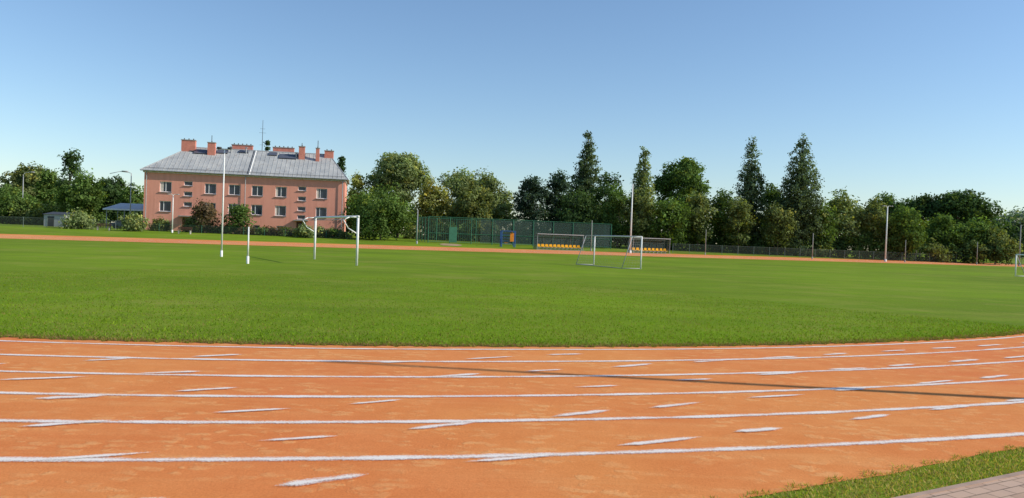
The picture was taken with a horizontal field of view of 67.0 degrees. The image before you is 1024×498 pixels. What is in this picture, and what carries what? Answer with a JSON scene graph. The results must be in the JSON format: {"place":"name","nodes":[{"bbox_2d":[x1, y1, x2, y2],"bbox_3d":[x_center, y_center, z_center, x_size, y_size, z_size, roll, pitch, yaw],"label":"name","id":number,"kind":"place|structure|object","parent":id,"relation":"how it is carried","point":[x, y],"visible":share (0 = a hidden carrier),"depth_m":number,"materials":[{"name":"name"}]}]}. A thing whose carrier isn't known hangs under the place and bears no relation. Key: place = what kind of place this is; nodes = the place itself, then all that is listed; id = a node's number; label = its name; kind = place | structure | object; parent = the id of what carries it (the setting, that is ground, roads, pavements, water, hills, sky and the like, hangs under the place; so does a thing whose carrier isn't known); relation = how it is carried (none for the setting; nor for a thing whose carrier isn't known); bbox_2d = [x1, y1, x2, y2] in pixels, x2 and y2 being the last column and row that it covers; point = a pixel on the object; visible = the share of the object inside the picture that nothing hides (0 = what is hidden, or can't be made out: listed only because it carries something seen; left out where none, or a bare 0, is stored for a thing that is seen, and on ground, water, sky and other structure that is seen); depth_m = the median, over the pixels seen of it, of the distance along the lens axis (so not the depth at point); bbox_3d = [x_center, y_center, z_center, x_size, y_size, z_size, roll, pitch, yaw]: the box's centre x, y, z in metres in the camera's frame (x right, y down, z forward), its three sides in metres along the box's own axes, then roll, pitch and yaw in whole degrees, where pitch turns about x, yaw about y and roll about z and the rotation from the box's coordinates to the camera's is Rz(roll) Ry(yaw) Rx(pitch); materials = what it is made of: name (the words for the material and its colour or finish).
{"place":"outdoors","nodes":[
{"label":"outdoors","id":0,"kind":"place"},
{"bbox_2d":[440,243,460,245],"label":"sandy path","id":1,"kind":"structure","parent":0,"point":[447,244],"depth_m":100.31,"materials":[{"name":"beige sand"}]},
{"bbox_2d":[0,234,1023,497],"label":"running track","id":2,"kind":"structure","parent":0,"point":[708,474],"depth_m":7.15,"materials":[{"name":"rubber"}]},
{"bbox_2d":[0,235,1023,461],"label":"lane line marking","id":3,"kind":"object","parent":2,"relation":"on","point":[374,457],"visible":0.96,"depth_m":7.51,"materials":[{"name":"white paint"}]},
{"bbox_2d":[0,344,1023,497],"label":"dashed sprint marking","id":4,"kind":"object","parent":2,"relation":"on","point":[304,481],"visible":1,"depth_m":7.29,"materials":[{"name":"white paint"}]},
{"bbox_2d":[0,224,1023,497],"bbox_3d":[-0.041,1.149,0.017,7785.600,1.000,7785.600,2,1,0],"label":"ground","id":5,"kind":"structure","parent":0,"point":[978,294],"depth_m":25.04,"materials":[{"name":"green plant"}]},
{"bbox_2d":[0,182,32,199],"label":"deciduous tree","id":6,"kind":"object","parent":5,"relation":"on","point":[4,190],"visible":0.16,"depth_m":138.89,"materials":[{"name":"green plant"}]},
{"bbox_2d":[0,192,44,221],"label":"deciduous tree","id":7,"kind":"object","parent":5,"relation":"on","point":[13,203],"visible":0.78,"depth_m":123.79,"materials":[{"name":"green plant"}]},
{"bbox_2d":[0,161,58,202],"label":"deciduous tree","id":8,"kind":"object","parent":5,"relation":"on","point":[30,179],"visible":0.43,"depth_m":166.59,"materials":[{"name":"green plant"}]},
{"bbox_2d":[32,166,59,211],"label":"deciduous tree","id":9,"kind":"object","parent":5,"relation":"on","point":[49,178],"visible":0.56,"depth_m":158.03,"materials":[{"name":"green plant"}]},
{"bbox_2d":[0,201,109,227],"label":"garden shrubs","id":10,"kind":"object","parent":5,"relation":"on","point":[37,219],"visible":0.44,"depth_m":123.18,"materials":[{"name":"green plant"}]},
{"bbox_2d":[44,212,72,226],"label":"garden shed","id":11,"kind":"structure","parent":5,"relation":"on","point":[50,219],"depth_m":103.10,"materials":[{"name":"metal"}]},
{"bbox_2d":[50,149,83,210],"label":"deciduous tree","id":12,"kind":"object","parent":5,"relation":"on","point":[69,159],"visible":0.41,"depth_m":149.31,"materials":[{"name":"green plant"}]},
{"bbox_2d":[4,183,143,225],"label":"distant trees","id":13,"kind":"object","parent":5,"relation":"on","point":[121,214],"visible":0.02,"depth_m":188.79,"materials":[{"name":"green plant"}]},
{"bbox_2d":[58,207,97,229],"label":"willow shrub","id":14,"kind":"object","parent":5,"relation":"on","point":[76,221],"visible":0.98,"depth_m":96.18,"materials":[{"name":"green plant"}]},
{"bbox_2d":[51,168,109,214],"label":"deciduous tree","id":15,"kind":"object","parent":5,"relation":"on","point":[82,192],"visible":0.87,"depth_m":120.46,"materials":[{"name":"green plant"}]},
{"bbox_2d":[97,223,111,230],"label":"park bench","id":16,"kind":"object","parent":5,"relation":"on","point":[108,225],"visible":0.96,"depth_m":96.09,"materials":[{"name":"concrete"}]},
{"bbox_2d":[90,174,127,226],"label":"deciduous tree","id":17,"kind":"object","parent":5,"relation":"on","point":[111,187],"visible":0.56,"depth_m":168.21,"materials":[{"name":"green plant"}]},
{"bbox_2d":[109,219,123,227],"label":"parked car","id":18,"kind":"object","parent":5,"relation":"on","point":[117,221],"visible":0.35,"depth_m":113.49,"materials":[{"name":"paint"}]},
{"bbox_2d":[110,171,131,213],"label":"street lamp","id":19,"kind":"object","parent":5,"relation":"on","point":[130,187],"visible":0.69,"depth_m":107.86,"materials":[{"name":"grey metal"}]},
{"bbox_2d":[103,203,143,227],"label":"carport","id":20,"kind":"object","parent":5,"relation":"on","point":[126,206],"visible":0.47,"depth_m":115.04,"materials":[{"name":"blue paint"}]},
{"bbox_2d":[112,183,143,218],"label":"deciduous tree","id":21,"kind":"object","parent":5,"relation":"on","point":[135,197],"visible":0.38,"depth_m":163.67,"materials":[{"name":"green plant"}]},
{"bbox_2d":[117,212,150,231],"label":"willow shrub","id":22,"kind":"object","parent":5,"relation":"on","point":[129,222],"visible":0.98,"depth_m":96.34,"materials":[{"name":"green plant"}]},
{"bbox_2d":[148,216,171,230],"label":"garden shrub","id":23,"kind":"object","parent":5,"relation":"on","point":[160,224],"visible":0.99,"depth_m":102.36,"materials":[{"name":"green plant"}]},
{"bbox_2d":[168,194,179,232],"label":"garden lamp","id":24,"kind":"object","parent":5,"relation":"on","point":[172,212],"visible":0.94,"depth_m":97.91,"materials":[{"name":"white metal"}]},
{"bbox_2d":[178,227,191,233],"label":"park bench","id":25,"kind":"object","parent":5,"relation":"on","point":[179,228],"visible":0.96,"depth_m":96.11,"materials":[{"name":"concrete"}]},
{"bbox_2d":[183,214,206,232],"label":"garden shrub","id":26,"kind":"object","parent":5,"relation":"on","point":[189,223],"visible":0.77,"depth_m":102.05,"materials":[{"name":"green plant"}]},
{"bbox_2d":[189,198,223,232],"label":"plum tree","id":27,"kind":"object","parent":5,"relation":"on","point":[207,213],"visible":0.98,"depth_m":102.00,"materials":[{"name":"brown plant"}]},
{"bbox_2d":[217,147,231,256],"bbox_3d":[-16.365,-2.512,43.777,0.840,6.507,0.150,2,1,0],"label":"mast pole","id":28,"kind":"object","parent":5,"relation":"on","point":[221,251],"visible":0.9,"depth_m":43.74,"materials":[{"name":"white metal"}]},
{"bbox_2d":[220,203,256,233],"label":"garden tree","id":29,"kind":"object","parent":5,"relation":"on","point":[241,216],"visible":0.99,"depth_m":102.63,"materials":[{"name":"green plant"}]},
{"bbox_2d":[143,172,346,230],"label":"walls","id":30,"kind":"structure","parent":5,"relation":"on","point":[269,201],"depth_m":109.58,"materials":[{"name":"pink paint"}]},
{"bbox_2d":[158,181,326,227],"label":"window frames and doors","id":31,"kind":"structure","parent":30,"relation":"attached to","point":[276,195],"depth_m":109.83,"materials":[{"name":"white plastic"}]},
{"bbox_2d":[160,182,326,228],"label":"window glass","id":32,"kind":"object","parent":31,"relation":"in","point":[211,188],"visible":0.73,"depth_m":109.84,"materials":[{"name":"black glass"}]},
{"bbox_2d":[140,169,347,229],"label":"eaves and downpipes","id":33,"kind":"object","parent":30,"relation":"attached to","point":[242,175],"visible":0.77,"depth_m":109.07,"materials":[{"name":"grey metal"}]},
{"bbox_2d":[141,146,349,184],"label":"roof","id":34,"kind":"structure","parent":30,"relation":"on","point":[254,162],"depth_m":111.75,"materials":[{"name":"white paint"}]},
{"bbox_2d":[181,138,333,161],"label":"chimneys","id":35,"kind":"object","parent":34,"relation":"on","point":[187,145],"visible":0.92,"depth_m":114.64,"materials":[{"name":"brick"}]},
{"bbox_2d":[246,227,248,263],"bbox_3d":[-12.393,-0.024,36.310,0.133,2.031,0.133,2,1,0],"label":"corner post","id":36,"kind":"object","parent":5,"relation":"on","point":[247,259],"visible":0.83,"depth_m":36.27,"materials":[{"name":"white paint"}]},
{"bbox_2d":[148,223,346,238],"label":"garden fence","id":37,"kind":"object","parent":5,"relation":"on","point":[243,229],"visible":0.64,"depth_m":101.47,"materials":[{"name":"green paint"}]},
{"bbox_2d":[181,222,352,238],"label":"garden hedge","id":38,"kind":"object","parent":5,"relation":"on","point":[336,233],"visible":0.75,"depth_m":103.02,"materials":[{"name":"green plant"}]},
{"bbox_2d":[263,140,270,150],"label":"spruce tree","id":39,"kind":"object","parent":5,"relation":"on","point":[266,142],"visible":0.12,"depth_m":149.58,"materials":[{"name":"green plant"}]},
{"bbox_2d":[292,222,316,237],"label":"garden shrub","id":40,"kind":"object","parent":5,"relation":"on","point":[304,231],"visible":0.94,"depth_m":100.56,"materials":[{"name":"green plant"}]},
{"bbox_2d":[302,215,359,265],"bbox_3d":[-9.889,-0.495,41.573,0.833,2.598,7.635,2,1,-30],"label":"football goal","id":41,"kind":"object","parent":5,"relation":"on","point":[356,232],"visible":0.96,"depth_m":40.07,"materials":[{"name":"white paint"}]},
{"bbox_2d":[337,156,351,233],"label":"spruce tree","id":42,"kind":"object","parent":5,"relation":"on","point":[341,164],"visible":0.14,"depth_m":134.53,"materials":[{"name":"green plant"}]},
{"bbox_2d":[346,171,369,235],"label":"deciduous tree","id":43,"kind":"object","parent":5,"relation":"on","point":[357,181],"visible":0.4,"depth_m":134.11,"materials":[{"name":"green plant"}]},
{"bbox_2d":[341,186,377,237],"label":"deciduous tree","id":44,"kind":"object","parent":5,"relation":"on","point":[364,192],"visible":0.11,"depth_m":113.17,"materials":[{"name":"green plant"}]},
{"bbox_2d":[345,182,420,240],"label":"hornbeam tree","id":45,"kind":"object","parent":5,"relation":"on","point":[384,216],"visible":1,"depth_m":104.15,"materials":[{"name":"green plant"}]},
{"bbox_2d":[363,151,434,237],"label":"willow tree","id":46,"kind":"object","parent":5,"relation":"on","point":[408,172],"visible":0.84,"depth_m":135.61,"materials":[{"name":"green plant"}]},
{"bbox_2d":[416,212,417,243],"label":"steel pole","id":47,"kind":"object","parent":5,"relation":"on","point":[417,229],"visible":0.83,"depth_m":98.93,"materials":[{"name":"grey metal"}]},
{"bbox_2d":[412,177,454,230],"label":"willow tree","id":48,"kind":"object","parent":5,"relation":"on","point":[434,198],"visible":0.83,"depth_m":126.98,"materials":[{"name":"green plant"}]},
{"bbox_2d":[435,165,479,227],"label":"willow tree","id":49,"kind":"object","parent":5,"relation":"on","point":[453,182],"visible":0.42,"depth_m":132.02,"materials":[{"name":"green plant"}]},
{"bbox_2d":[447,181,499,240],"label":"willow tree","id":50,"kind":"object","parent":5,"relation":"on","point":[469,203],"visible":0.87,"depth_m":122.23,"materials":[{"name":"green plant"}]},
{"bbox_2d":[470,168,515,219],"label":"willow tree","id":51,"kind":"object","parent":5,"relation":"on","point":[493,184],"visible":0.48,"depth_m":128.66,"materials":[{"name":"green plant"}]},
{"bbox_2d":[500,231,515,246],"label":"playground climbing frame","id":52,"kind":"object","parent":5,"relation":"on","point":[511,237],"visible":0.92,"depth_m":102.42,"materials":[{"name":"blue paint"}]},
{"bbox_2d":[0,332,1019,346],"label":"soil edge","id":53,"kind":"object","parent":5,"relation":"on","point":[68,338],"visible":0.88,"depth_m":11.66,"materials":[{"name":"brown soil"}]},
{"bbox_2d":[416,216,611,248],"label":"ball court fence","id":54,"kind":"object","parent":5,"relation":"on","point":[525,230],"visible":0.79,"depth_m":108.20,"materials":[{"name":"green metal"}]},
{"bbox_2d":[510,174,553,220],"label":"deciduous tree","id":55,"kind":"object","parent":5,"relation":"on","point":[529,197],"visible":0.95,"depth_m":124.47,"materials":[{"name":"green plant"}]},
{"bbox_2d":[533,233,583,250],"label":"team dugout","id":56,"kind":"object","parent":5,"relation":"on","point":[565,242],"visible":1,"depth_m":101.18,"materials":[{"name":"plastic"}]},
{"bbox_2d":[542,168,574,221],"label":"deciduous tree","id":57,"kind":"object","parent":5,"relation":"on","point":[559,184],"visible":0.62,"depth_m":126.52,"materials":[{"name":"green plant"}]},
{"bbox_2d":[556,188,600,222],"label":"deciduous tree","id":58,"kind":"object","parent":5,"relation":"on","point":[583,213],"visible":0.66,"depth_m":117.82,"materials":[{"name":"green plant"}]},
{"bbox_2d":[567,130,602,218],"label":"poplar tree","id":59,"kind":"object","parent":5,"relation":"on","point":[585,179],"visible":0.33,"depth_m":134.92,"materials":[{"name":"green plant"}]},
{"bbox_2d":[586,170,623,223],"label":"deciduous tree","id":60,"kind":"object","parent":5,"relation":"on","point":[601,193],"visible":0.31,"depth_m":125.30,"materials":[{"name":"green plant"}]},
{"bbox_2d":[576,235,642,268],"bbox_3d":[6.211,0.180,50.209,1.470,2.144,5.640,2,1,-26],"label":"training goal","id":61,"kind":"object","parent":5,"relation":"on","point":[594,254],"visible":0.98,"depth_m":49.80,"materials":[{"name":"white paint"}]},
{"bbox_2d":[593,183,636,247],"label":"deciduous tree","id":62,"kind":"object","parent":5,"relation":"on","point":[618,229],"visible":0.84,"depth_m":117.94,"materials":[{"name":"green plant"}]},
{"bbox_2d":[629,184,632,252],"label":"floodlight pole","id":63,"kind":"object","parent":5,"relation":"on","point":[631,220],"visible":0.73,"depth_m":100.87,"materials":[{"name":"grey metal"}]},
{"bbox_2d":[615,185,660,239],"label":"deciduous tree","id":64,"kind":"object","parent":5,"relation":"on","point":[639,227],"visible":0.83,"depth_m":116.19,"materials":[{"name":"green plant"}]},
{"bbox_2d":[625,146,657,236],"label":"poplar tree","id":65,"kind":"object","parent":5,"relation":"on","point":[642,177],"visible":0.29,"depth_m":129.32,"materials":[{"name":"green plant"}]},
{"bbox_2d":[628,237,669,253],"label":"team dugout","id":66,"kind":"object","parent":5,"relation":"on","point":[653,246],"visible":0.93,"depth_m":104.29,"materials":[{"name":"plastic"}]},
{"bbox_2d":[645,196,694,245],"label":"deciduous tree","id":67,"kind":"object","parent":5,"relation":"on","point":[669,218],"visible":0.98,"depth_m":115.17,"materials":[{"name":"green plant"}]},
{"bbox_2d":[651,156,711,247],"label":"ash tree","id":68,"kind":"object","parent":5,"relation":"on","point":[683,179],"visible":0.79,"depth_m":135.39,"materials":[{"name":"green plant"}]},
{"bbox_2d":[348,195,1023,258],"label":"distant trees","id":69,"kind":"object","parent":5,"relation":"on","point":[1015,229],"visible":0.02,"depth_m":164.34,"materials":[{"name":"green plant"}]},
{"bbox_2d":[681,190,717,250],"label":"deciduous tree","id":70,"kind":"object","parent":5,"relation":"on","point":[698,219],"visible":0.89,"depth_m":117.75,"materials":[{"name":"green plant"}]},
{"bbox_2d":[400,218,1023,264],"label":"shrub belt","id":71,"kind":"object","parent":5,"relation":"on","point":[938,252],"visible":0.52,"depth_m":120.62,"materials":[{"name":"green plant"}]},
{"bbox_2d":[706,188,745,251],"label":"deciduous tree","id":72,"kind":"object","parent":5,"relation":"on","point":[719,202],"visible":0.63,"depth_m":119.56,"materials":[{"name":"green plant"}]},
{"bbox_2d":[719,195,759,253],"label":"deciduous tree","id":73,"kind":"object","parent":5,"relation":"on","point":[740,208],"visible":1,"depth_m":117.47,"materials":[{"name":"green plant"}]},
{"bbox_2d":[729,136,770,249],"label":"poplar tree","id":74,"kind":"object","parent":5,"relation":"on","point":[751,191],"visible":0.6,"depth_m":122.04,"materials":[{"name":"green plant"}]},
{"bbox_2d":[758,182,781,241],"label":"deciduous tree","id":75,"kind":"object","parent":5,"relation":"on","point":[771,196],"visible":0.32,"depth_m":124.92,"materials":[{"name":"green plant"}]},
{"bbox_2d":[756,200,799,254],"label":"deciduous tree","id":76,"kind":"object","parent":5,"relation":"on","point":[778,216],"visible":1,"depth_m":117.84,"materials":[{"name":"green plant"}]},
{"bbox_2d":[773,133,833,255],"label":"poplar tree","id":77,"kind":"object","parent":5,"relation":"on","point":[799,200],"visible":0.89,"depth_m":119.55,"materials":[{"name":"green plant"}]},
{"bbox_2d":[803,202,841,256],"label":"deciduous tree","id":78,"kind":"object","parent":5,"relation":"on","point":[829,231],"visible":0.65,"depth_m":119.96,"materials":[{"name":"green plant"}]},
{"bbox_2d":[672,244,1021,263],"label":"chain link fence","id":79,"kind":"object","parent":5,"relation":"on","point":[847,250],"visible":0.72,"depth_m":117.43,"materials":[{"name":"grey"}]},
{"bbox_2d":[825,186,870,244],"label":"willow tree","id":80,"kind":"object","parent":5,"relation":"on","point":[846,224],"visible":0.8,"depth_m":122.88,"materials":[{"name":"green plant"}]},
{"bbox_2d":[853,196,892,258],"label":"deciduous tree","id":81,"kind":"object","parent":5,"relation":"on","point":[877,215],"visible":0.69,"depth_m":122.62,"materials":[{"name":"green plant"}]},
{"bbox_2d":[865,191,904,241],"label":"oak tree","id":82,"kind":"object","parent":5,"relation":"on","point":[889,200],"visible":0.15,"depth_m":148.53,"materials":[{"name":"green plant"}]},
{"bbox_2d":[884,206,892,261],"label":"floodlight pole","id":83,"kind":"object","parent":5,"relation":"on","point":[885,259],"visible":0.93,"depth_m":112.89,"materials":[{"name":"grey metal"}]},
{"bbox_2d":[873,204,930,260],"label":"deciduous tree","id":84,"kind":"object","parent":5,"relation":"on","point":[900,226],"visible":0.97,"depth_m":119.26,"materials":[{"name":"green plant"}]},
{"bbox_2d":[889,192,946,255],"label":"oak tree","id":85,"kind":"object","parent":5,"relation":"on","point":[918,204],"visible":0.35,"depth_m":144.05,"materials":[{"name":"green plant"}]},
{"bbox_2d":[921,212,974,257],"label":"deciduous tree","id":86,"kind":"object","parent":5,"relation":"on","point":[937,228],"visible":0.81,"depth_m":124.04,"materials":[{"name":"green plant"}]},
{"bbox_2d":[893,471,1023,497],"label":"pavement kerb","id":87,"kind":"structure","parent":5,"relation":"on","point":[952,487],"depth_m":5.39,"materials":[{"name":"grey concrete"}]},
{"bbox_2d":[922,188,1003,258],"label":"oak tree","id":88,"kind":"object","parent":5,"relation":"on","point":[967,204],"visible":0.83,"depth_m":139.30,"materials":[{"name":"green plant"}]},
{"bbox_2d":[952,215,1003,257],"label":"deciduous tree","id":89,"kind":"object","parent":5,"relation":"on","point":[977,229],"visible":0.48,"depth_m":123.63,"materials":[{"name":"green plant"}]},
{"bbox_2d":[978,225,1018,263],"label":"deciduous tree","id":90,"kind":"object","parent":5,"relation":"on","point":[1000,238],"visible":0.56,"depth_m":122.42,"materials":[{"name":"green plant"}]},
{"bbox_2d":[990,203,1023,256],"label":"hillside wood","id":91,"kind":"object","parent":5,"relation":"on","point":[1014,212],"visible":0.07,"depth_m":327.65,"materials":[{"name":"green plant"}]},
{"bbox_2d":[1015,254,1023,275],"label":"training goal","id":92,"kind":"object","parent":5,"relation":"on","point":[1016,257],"visible":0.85,"depth_m":61.98,"materials":[{"name":"white paint"}]},
{"bbox_2d":[1018,225,1020,265],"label":"concrete post","id":93,"kind":"object","parent":5,"relation":"on","point":[1019,245],"visible":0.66,"depth_m":119.91,"materials":[{"name":"grey concrete"}]},
{"bbox_2d":[0,0,1023,246],"label":"sky","id":94,"kind":"structure","parent":0,"point":[902,98],"materials":[{"name":"blue"}]},
{"bbox_2d":[915,475,1023,497],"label":"brick pavement","id":95,"kind":"structure","parent":0,"point":[1011,487],"depth_m":5.30,"materials":[{"name":"grey brick"}]}
]}

